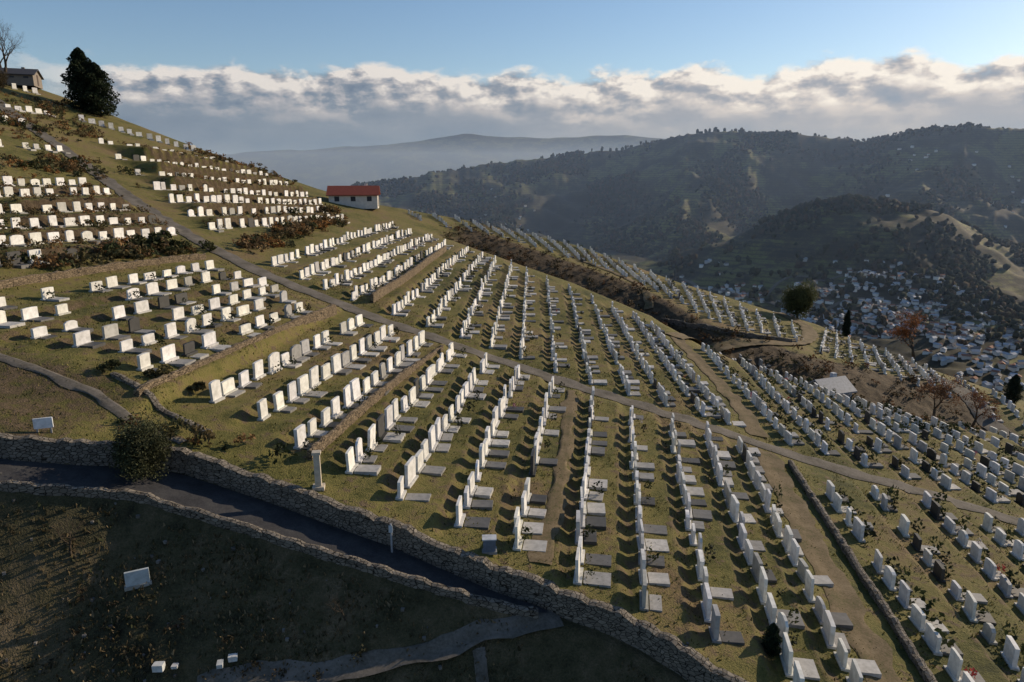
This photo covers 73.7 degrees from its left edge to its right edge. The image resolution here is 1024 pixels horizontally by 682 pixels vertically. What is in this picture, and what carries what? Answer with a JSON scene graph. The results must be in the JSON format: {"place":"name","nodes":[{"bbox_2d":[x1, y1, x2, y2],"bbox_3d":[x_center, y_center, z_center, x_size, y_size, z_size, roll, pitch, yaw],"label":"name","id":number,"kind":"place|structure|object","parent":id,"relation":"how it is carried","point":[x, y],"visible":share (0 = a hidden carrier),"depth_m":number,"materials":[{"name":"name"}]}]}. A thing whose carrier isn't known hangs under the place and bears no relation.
{"place":"outdoors","nodes":[
{"label":"outdoors","id":0,"kind":"place"},
{"bbox_2d":[0,458,549,612],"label":"asphalt road","id":1,"kind":"structure","parent":0,"point":[184,490],"depth_m":27.89,"materials":[{"name":"grey asphalt"}]},
{"bbox_2d":[0,99,1017,524],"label":"path","id":2,"kind":"structure","parent":0,"point":[254,269],"depth_m":53.17,"materials":[{"name":"brown soil"}]},
{"bbox_2d":[0,83,1023,681],"bbox_3d":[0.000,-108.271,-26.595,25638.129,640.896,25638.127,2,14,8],"label":"ground","id":3,"kind":"structure","parent":0,"point":[568,651],"depth_m":42.80,"materials":[{"name":"green plant"}]},
{"bbox_2d":[0,70,10,88],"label":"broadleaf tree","id":4,"kind":"object","parent":3,"relation":"on","point":[3,78],"visible":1,"depth_m":115.59,"materials":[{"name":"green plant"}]},
{"bbox_2d":[0,21,25,71],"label":"bare tree","id":5,"kind":"object","parent":3,"relation":"on","point":[5,59],"visible":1,"depth_m":123.75,"materials":[{"name":"brown plant"}]},
{"bbox_2d":[5,72,42,88],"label":"walls","id":6,"kind":"structure","parent":3,"relation":"on","point":[30,81],"depth_m":126.10,"materials":[{"name":"paint"}]},
{"bbox_2d":[0,68,43,79],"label":"roof","id":7,"kind":"structure","parent":6,"relation":"on","point":[18,71],"depth_m":126.47,"materials":[{"name":"tile"}]},
{"bbox_2d":[32,417,53,432],"bbox_3d":[-19.785,3.581,28.833,0.700,0.700,0.080,-5,15,-20],"label":"white information sign","id":8,"kind":"object","parent":3,"relation":"on","point":[44,422],"visible":1,"depth_m":28.77,"materials":[{"name":"white metal"}]},
{"bbox_2d":[47,518,86,555],"bbox_3d":[-16.461,7.374,25.402,1.324,1.508,1.304,-12,18,-39],"label":"bare shrub","id":9,"kind":"object","parent":3,"relation":"on","point":[69,543],"visible":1,"depth_m":25.41,"materials":[{"name":"brown plant"}]},
{"bbox_2d":[60,47,103,111],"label":"cypress tree","id":10,"kind":"object","parent":3,"relation":"on","point":[80,61],"visible":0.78,"depth_m":124.06,"materials":[{"name":"green plant"}]},
{"bbox_2d":[0,90,167,264],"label":"heath shrubs","id":11,"kind":"object","parent":3,"relation":"on","point":[95,223],"visible":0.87,"depth_m":65.00,"materials":[{"name":"brown plant"}]},
{"bbox_2d":[0,88,176,268],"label":"grave slabs","id":12,"kind":"structure","parent":3,"relation":"on","point":[21,265],"depth_m":60.75,"materials":[{"name":"white stone"}]},
{"bbox_2d":[0,83,174,264],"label":"headstones","id":13,"kind":"object","parent":12,"relation":"on","point":[52,220],"visible":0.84,"depth_m":64.00,"materials":[{"name":"stone"}]},
{"bbox_2d":[0,107,178,258],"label":"grave plants","id":14,"kind":"object","parent":12,"relation":"on","point":[42,256],"visible":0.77,"depth_m":56.25,"materials":[{"name":"green plant"}]},
{"bbox_2d":[0,353,185,444],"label":"footpath","id":15,"kind":"structure","parent":3,"relation":"on","point":[105,401],"depth_m":32.74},
{"bbox_2d":[76,62,120,116],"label":"cypress tree","id":16,"kind":"object","parent":3,"relation":"on","point":[104,97],"visible":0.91,"depth_m":125.06,"materials":[{"name":"green plant"}]},
{"bbox_2d":[0,253,205,288],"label":"terrace wall","id":17,"kind":"structure","parent":3,"relation":"on","point":[39,278],"depth_m":50.43,"materials":[{"name":"stone"}]},
{"bbox_2d":[0,115,217,270],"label":"heath shrubs","id":18,"kind":"object","parent":3,"relation":"on","point":[115,250],"visible":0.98,"depth_m":59.80,"materials":[{"name":"brown plant"}]},
{"bbox_2d":[124,580,151,591],"bbox_3d":[-13.927,9.062,25.458,0.900,0.140,0.400,-7,15,-25],"label":"foot","id":19,"kind":"object","parent":3,"relation":"on","point":[129,588],"visible":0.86,"depth_m":25.27},
{"bbox_2d":[124,567,149,586],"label":"slab","id":20,"kind":"structure","parent":19,"relation":"on","point":[137,577],"depth_m":25.24,"materials":[{"name":"white stone"}]},
{"bbox_2d":[105,405,172,482],"bbox_3d":[-15.618,4.409,28.695,2.422,3.079,3.035,-3,14,-13],"label":"round shrub tree","id":21,"kind":"object","parent":3,"relation":"on","point":[145,439],"visible":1,"depth_m":28.23,"materials":[{"name":"green plant"}]},
{"bbox_2d":[96,359,206,391],"bbox_3d":[-18.555,1.736,35.359,4.933,2.035,1.478,-5,15,-18],"label":"shrub","id":22,"kind":"object","parent":3,"relation":"on","point":[159,371],"visible":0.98,"depth_m":34.99,"materials":[{"name":"green plant"}]},
{"bbox_2d":[131,229,178,253],"bbox_3d":[-31.653,-8.629,60.416,3.484,2.221,4.608,2,14,8],"label":"shrub","id":23,"kind":"object","parent":3,"relation":"on","point":[154,238],"visible":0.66,"depth_m":59.89,"materials":[{"name":"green plant"}]},
{"bbox_2d":[0,268,311,371],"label":"grave slabs","id":24,"kind":"structure","parent":3,"relation":"on","point":[216,347],"depth_m":42.40,"materials":[{"name":"grey stone"}]},
{"bbox_2d":[0,260,302,368],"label":"headstones","id":25,"kind":"object","parent":24,"relation":"on","point":[143,359],"visible":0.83,"depth_m":44.27,"materials":[{"name":"stone"}]},
{"bbox_2d":[46,273,311,344],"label":"grave plants","id":26,"kind":"object","parent":24,"relation":"on","point":[202,311],"visible":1,"depth_m":46.21,"materials":[{"name":"green plant"}]},
{"bbox_2d":[110,372,212,434],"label":"terrace wall","id":27,"kind":"structure","parent":3,"relation":"on","point":[157,405],"depth_m":33.19,"materials":[{"name":"stone"}]},
{"bbox_2d":[151,661,178,672],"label":"stone litter","id":28,"kind":"object","parent":3,"relation":"on","point":[157,666],"visible":1,"depth_m":23.64,"materials":[{"name":"white stone"}]},
{"bbox_2d":[37,99,297,184],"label":"heath shrubs","id":29,"kind":"object","parent":3,"relation":"on","point":[61,110],"visible":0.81,"depth_m":116.91,"materials":[{"name":"brown plant"}]},
{"bbox_2d":[1,525,365,679],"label":"bramble shrubs","id":30,"kind":"object","parent":3,"relation":"on","point":[75,632],"visible":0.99,"depth_m":24.28,"materials":[{"name":"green plant"}]},
{"bbox_2d":[81,120,349,232],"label":"grave slabs","id":31,"kind":"structure","parent":3,"relation":"on","point":[216,230],"depth_m":85.15,"materials":[{"name":"grey stone"}]},
{"bbox_2d":[78,115,343,228],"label":"headstones","id":32,"kind":"object","parent":31,"relation":"on","point":[179,198],"visible":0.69,"depth_m":94.81,"materials":[{"name":"stone"}]},
{"bbox_2d":[139,146,287,228],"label":"grave plants","id":33,"kind":"object","parent":31,"relation":"on","point":[223,227],"visible":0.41,"depth_m":99.91,"materials":[{"name":"green plant"}]},
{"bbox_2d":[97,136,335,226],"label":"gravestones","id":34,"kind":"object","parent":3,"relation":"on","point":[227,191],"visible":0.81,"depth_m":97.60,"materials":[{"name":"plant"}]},
{"bbox_2d":[216,653,237,668],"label":"stone litter","id":35,"kind":"object","parent":3,"relation":"on","point":[232,657],"visible":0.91,"depth_m":24.04,"materials":[{"name":"white stone"}]},
{"bbox_2d":[133,304,336,396],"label":"terrace wall","id":36,"kind":"structure","parent":3,"relation":"on","point":[328,311],"depth_m":41.75,"materials":[{"name":"stone"}]},
{"bbox_2d":[0,480,537,618],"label":"stone parapet","id":37,"kind":"structure","parent":3,"relation":"on","point":[316,551],"depth_m":26.55,"materials":[{"name":"grey stone"}]},
{"bbox_2d":[232,203,347,253],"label":"heath shrubs","id":38,"kind":"object","parent":3,"relation":"on","point":[289,228],"visible":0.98,"depth_m":81.31,"materials":[{"name":"brown plant"}]},
{"bbox_2d":[312,483,324,490],"bbox_3d":[-8.365,6.332,29.557,0.500,0.180,0.450,-2,14,-9],"label":"base","id":39,"kind":"object","parent":3,"relation":"on","point":[320,488],"visible":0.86,"depth_m":29.36,"materials":[{"name":"grey stone"}]},
{"bbox_2d":[313,455,321,486],"bbox_3d":[-8.365,5.541,29.363,0.260,1.450,0.220,-2,14,-9],"label":"shaft","id":40,"kind":"object","parent":39,"relation":"on","point":[317,470],"visible":1,"depth_m":29.27,"materials":[{"name":"grey stone"}]},
{"bbox_2d":[311,450,320,455],"bbox_3d":[-8.365,4.779,29.176,0.360,0.120,0.320,-2,14,-9],"label":"cap","id":41,"kind":"object","parent":40,"relation":"on","point":[315,452],"visible":1,"depth_m":29.06,"materials":[{"name":"grey stone"}]},
{"bbox_2d":[0,499,656,681],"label":"dry grass","id":42,"kind":"structure","parent":3,"relation":"on","point":[127,617],"depth_m":25.10,"materials":[{"name":"brown plant"}]},
{"bbox_2d":[325,594,349,620],"bbox_3d":[-6.304,9.816,24.932,0.903,1.311,0.895,-9,16,-32],"label":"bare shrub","id":43,"kind":"object","parent":3,"relation":"on","point":[337,607],"visible":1,"depth_m":25.02,"materials":[{"name":"brown plant"}]},
{"bbox_2d":[326,184,380,208],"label":"red roofed chapel","id":44,"kind":"structure","parent":3,"relation":"on","point":[365,196],"depth_m":117.66,"materials":[{"name":"paint"}]},
{"bbox_2d":[334,196,371,200],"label":"windows","id":45,"kind":"structure","parent":44,"relation":"in","point":[369,198],"depth_m":117.37,"materials":[{"name":"black glass"}]},
{"bbox_2d":[0,472,708,681],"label":"rubble","id":46,"kind":"object","parent":3,"relation":"on","point":[202,570],"visible":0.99,"depth_m":24.93,"materials":[{"name":"grey stone"}]},
{"bbox_2d":[0,433,748,681],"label":"stone retaining wall","id":47,"kind":"structure","parent":3,"relation":"on","point":[676,654],"depth_m":27.69,"materials":[{"name":"grey stone"}]},
{"bbox_2d":[307,345,443,460],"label":"terrace wall","id":48,"kind":"structure","parent":3,"relation":"on","point":[349,419],"depth_m":37.67,"materials":[{"name":"stone"}]},
{"bbox_2d":[197,610,563,681],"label":"footpath","id":49,"kind":"structure","parent":3,"relation":"on","point":[446,646],"depth_m":24.45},
{"bbox_2d":[388,524,392,552],"bbox_3d":[-4.863,7.995,27.517,0.160,1.350,0.095,1,14,2],"label":"marker post","id":50,"kind":"object","parent":3,"relation":"on","point":[391,530],"visible":1,"depth_m":27.45,"materials":[{"name":"grey metal"}]},
{"bbox_2d":[370,245,446,302],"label":"terrace wall","id":51,"kind":"structure","parent":3,"relation":"on","point":[379,293],"depth_m":70.25,"materials":[{"name":"stone"}]},
{"bbox_2d":[473,647,488,681],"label":"footpath","id":52,"kind":"structure","parent":3,"relation":"on","point":[481,669],"depth_m":24.62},
{"bbox_2d":[482,534,496,554],"bbox_3d":[-0.917,8.242,27.639,0.600,0.670,0.450,-1,14,-3],"label":"utility cabinet","id":53,"kind":"object","parent":3,"relation":"on","point":[489,544],"visible":1,"depth_m":27.48,"materials":[{"name":"grey metal"}]},
{"bbox_2d":[270,225,746,426],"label":"grave slabs","id":54,"kind":"structure","parent":3,"relation":"on","point":[696,390],"depth_m":67.59,"materials":[{"name":"grey stone"}]},
{"bbox_2d":[271,221,730,422],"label":"headstones","id":55,"kind":"object","parent":54,"relation":"on","point":[399,305],"visible":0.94,"depth_m":68.41,"materials":[{"name":"stone"}]},
{"bbox_2d":[304,223,717,414],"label":"grave plants","id":56,"kind":"object","parent":54,"relation":"on","point":[528,333],"visible":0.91,"depth_m":67.87,"materials":[{"name":"green plant"}]},
{"bbox_2d":[0,247,1023,681],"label":"grass tufts","id":57,"kind":"object","parent":3,"relation":"on","point":[516,441],"visible":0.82,"depth_m":39.61,"materials":[{"name":"green plant"}]},
{"bbox_2d":[209,322,881,681],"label":"grave slabs","id":58,"kind":"structure","parent":3,"relation":"on","point":[866,667],"depth_m":34.81,"materials":[{"name":"grey stone"}]},
{"bbox_2d":[208,314,862,681],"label":"headstones","id":59,"kind":"object","parent":58,"relation":"on","point":[351,391],"visible":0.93,"depth_m":35.73,"materials":[{"name":"stone"}]},
{"bbox_2d":[110,409,1023,464],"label":"bramble shrubs","id":60,"kind":"object","parent":3,"relation":"on","point":[173,432],"visible":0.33,"depth_m":31.01,"materials":[{"name":"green plant"}]},
{"bbox_2d":[408,213,805,345],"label":"grave slabs","id":61,"kind":"structure","parent":3,"relation":"on","point":[734,320],"depth_m":108.71,"materials":[{"name":"grey stone"}]},
{"bbox_2d":[408,209,797,341],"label":"headstones","id":62,"kind":"object","parent":61,"relation":"on","point":[633,273],"visible":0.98,"depth_m":116.55,"materials":[{"name":"stone"}]},
{"bbox_2d":[413,212,802,338],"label":"grave plants","id":63,"kind":"object","parent":61,"relation":"on","point":[735,318],"visible":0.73,"depth_m":107.52,"materials":[{"name":"green plant"}]},
{"bbox_2d":[583,261,653,308],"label":"lane","id":64,"kind":"structure","parent":3,"relation":"on","point":[649,304],"depth_m":102.33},
{"bbox_2d":[351,122,1023,354],"bbox_3d":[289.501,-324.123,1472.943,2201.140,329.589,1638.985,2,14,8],"label":"forest","id":65,"kind":"object","parent":3,"relation":"on","point":[968,280],"visible":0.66,"depth_m":1424.73,"materials":[{"name":"green plant"}]},
{"bbox_2d":[443,223,967,428],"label":"bramble shrubs","id":66,"kind":"object","parent":3,"relation":"on","point":[795,362],"visible":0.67,"depth_m":87.97,"materials":[{"name":"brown plant"}]},
{"bbox_2d":[428,146,1023,390],"bbox_3d":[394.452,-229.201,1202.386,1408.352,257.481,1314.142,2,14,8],"label":"village houses","id":67,"kind":"structure","parent":3,"relation":"on","point":[1000,366],"depth_m":823.82,"materials":[{"name":"white paint"}]},
{"bbox_2d":[480,145,1023,393],"bbox_3d":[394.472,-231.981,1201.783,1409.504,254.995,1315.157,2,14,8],"label":"village roofs","id":68,"kind":"structure","parent":67,"relation":"on","point":[972,349],"depth_m":810.12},
{"bbox_2d":[661,318,791,341],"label":"terrace wall","id":69,"kind":"structure","parent":3,"relation":"on","point":[706,326],"depth_m":88.26,"materials":[{"name":"stone"}]},
{"bbox_2d":[665,312,818,352],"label":"lane","id":70,"kind":"structure","parent":3,"relation":"on","point":[810,334],"depth_m":86.04,"materials":[{"name":"brown soil"}]},
{"bbox_2d":[761,622,782,656],"bbox_3d":[9.816,11.209,25.761,0.864,1.339,0.872,2,14,8],"label":"conifer shrub","id":71,"kind":"object","parent":3,"relation":"on","point":[771,638],"visible":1,"depth_m":25.61,"materials":[{"name":"green plant"}]},
{"bbox_2d":[540,126,1004,162],"bbox_3d":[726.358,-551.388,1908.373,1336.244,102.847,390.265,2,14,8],"label":"ridge treeline","id":72,"kind":"object","parent":3,"relation":"on","point":[650,146],"visible":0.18,"depth_m":2068.66,"materials":[{"name":"green plant"}]},
{"bbox_2d":[779,278,818,320],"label":"broadleaf tree","id":73,"kind":"object","parent":3,"relation":"on","point":[798,300],"visible":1,"depth_m":110.31,"materials":[{"name":"green plant"}]},
{"bbox_2d":[841,310,851,336],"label":"cypress tree","id":74,"kind":"object","parent":3,"relation":"on","point":[846,326],"visible":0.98,"depth_m":105.86,"materials":[{"name":"green plant"}]},
{"bbox_2d":[700,348,1023,506],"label":"grave slabs","id":75,"kind":"structure","parent":3,"relation":"on","point":[1003,499],"depth_m":55.23,"materials":[{"name":"grey stone"}]},
{"bbox_2d":[701,343,1023,504],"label":"headstones","id":76,"kind":"object","parent":75,"relation":"on","point":[981,469],"visible":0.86,"depth_m":57.15,"materials":[{"name":"stone"}]},
{"bbox_2d":[788,460,937,681],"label":"terrace wall","id":77,"kind":"structure","parent":3,"relation":"on","point":[918,661],"depth_m":31.77,"materials":[{"name":"stone"}]},
{"bbox_2d":[705,344,1022,497],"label":"grave plants","id":78,"kind":"object","parent":3,"relation":"on","point":[886,406],"visible":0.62,"depth_m":57.97,"materials":[{"name":"green plant"}]},
{"bbox_2d":[819,331,952,397],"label":"grave slabs","id":79,"kind":"structure","parent":3,"relation":"on","point":[824,349],"depth_m":90.53,"materials":[{"name":"grey stone"}]},
{"bbox_2d":[820,328,951,396],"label":"headstones","id":80,"kind":"object","parent":79,"relation":"on","point":[906,366],"visible":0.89,"depth_m":90.23,"materials":[{"name":"stone"}]},
{"bbox_2d":[885,309,927,362],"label":"autumn tree","id":81,"kind":"object","parent":3,"relation":"on","point":[905,332],"visible":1,"depth_m":101.59,"materials":[{"name":"brown plant"}]},
{"bbox_2d":[825,492,1023,681],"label":"grave slabs","id":82,"kind":"structure","parent":3,"relation":"on","point":[979,598],"depth_m":34.27,"materials":[{"name":"grey stone"}]},
{"bbox_2d":[826,480,1023,681],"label":"headstones","id":83,"kind":"object","parent":82,"relation":"on","point":[1011,649],"visible":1,"depth_m":34.30,"materials":[{"name":"stone"}]},
{"bbox_2d":[835,484,1023,677],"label":"grave plants","id":84,"kind":"object","parent":3,"relation":"on","point":[951,642],"visible":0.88,"depth_m":34.65,"materials":[{"name":"green plant"}]},
{"bbox_2d":[910,374,967,416],"bbox_3d":[40.229,5.423,64.006,4.127,5.392,3.910,-5,15,-20],"label":"bare tree","id":85,"kind":"object","parent":3,"relation":"on","point":[939,390],"visible":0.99,"depth_m":63.24,"materials":[{"name":"brown plant"}]},
{"bbox_2d":[886,356,1020,435],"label":"lane","id":86,"kind":"structure","parent":3,"relation":"on","point":[987,422],"depth_m":79.97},
{"bbox_2d":[961,388,1004,427],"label":"bare tree","id":87,"kind":"object","parent":3,"relation":"on","point":[978,397],"visible":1,"depth_m":67.44,"materials":[{"name":"brown plant"}]},
{"bbox_2d":[959,381,1023,426],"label":"grave slabs","id":88,"kind":"structure","parent":3,"relation":"on","point":[1006,401],"depth_m":83.14,"materials":[{"name":"grey stone"}]},
{"bbox_2d":[956,375,1023,424],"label":"headstones","id":89,"kind":"object","parent":88,"relation":"on","point":[1011,405],"visible":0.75,"depth_m":83.31,"materials":[{"name":"stone"}]},
{"bbox_2d":[1002,374,1023,402],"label":"cypress tree","id":90,"kind":"object","parent":3,"relation":"on","point":[1013,389],"visible":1,"depth_m":85.50,"materials":[{"name":"green plant"}]},
{"bbox_2d":[0,0,1023,154],"label":"sky","id":91,"kind":"structure","parent":0,"point":[222,77],"materials":[{"name":"blue"}]},
{"bbox_2d":[275,327,798,648],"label":"grave plants","id":92,"kind":"object","parent":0,"point":[706,549],"visible":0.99,"depth_m":35.62,"materials":[{"name":"green plant"}]},
{"bbox_2d":[527,389,578,564],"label":"dirt track","id":93,"kind":"structure","parent":0,"point":[557,503],"depth_m":33.90,"materials":[{"name":"brown soil"}]},
{"bbox_2d":[670,336,768,437],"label":"dirt track","id":94,"kind":"structure","parent":0,"point":[748,417],"depth_m":58.63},
{"bbox_2d":[757,450,901,681],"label":"dirt track","id":95,"kind":"structure","parent":0,"point":[842,593],"depth_m":32.36,"materials":[{"name":"brown soil"}]},
{"bbox_2d":[681,278,1000,323],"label":"valley road","id":96,"kind":"structure","parent":0,"point":[771,302],"depth_m":921.99,"materials":[{"name":"grey asphalt"}]},
{"bbox_2d":[825,329,956,395],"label":"grave plants","id":97,"kind":"object","parent":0,"point":[859,352],"visible":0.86,"depth_m":91.81,"materials":[{"name":"plant"}]},
{"bbox_2d":[759,269,1022,300],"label":"valley road","id":98,"kind":"structure","parent":0,"point":[771,289],"depth_m":977.44,"materials":[{"name":"grey asphalt"}]},
{"bbox_2d":[966,381,1023,416],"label":"grave plants","id":99,"kind":"object","parent":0,"point":[1019,409],"visible":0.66,"depth_m":86.07,"materials":[{"name":"green plant"}]},
{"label":"walls","id":100,"kind":"object","parent":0,"visible":0},
{"bbox_2d":[808,376,856,394],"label":"roof","id":101,"kind":"structure","parent":100,"relation":"on","point":[841,385],"depth_m":74.30,"materials":[{"name":"grey metal"}]},
{"bbox_2d":[830,372,836,376],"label":"chimney","id":102,"kind":"object","parent":101,"relation":"on","point":[833,374],"visible":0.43,"depth_m":75.44,"materials":[{"name":"paint"}]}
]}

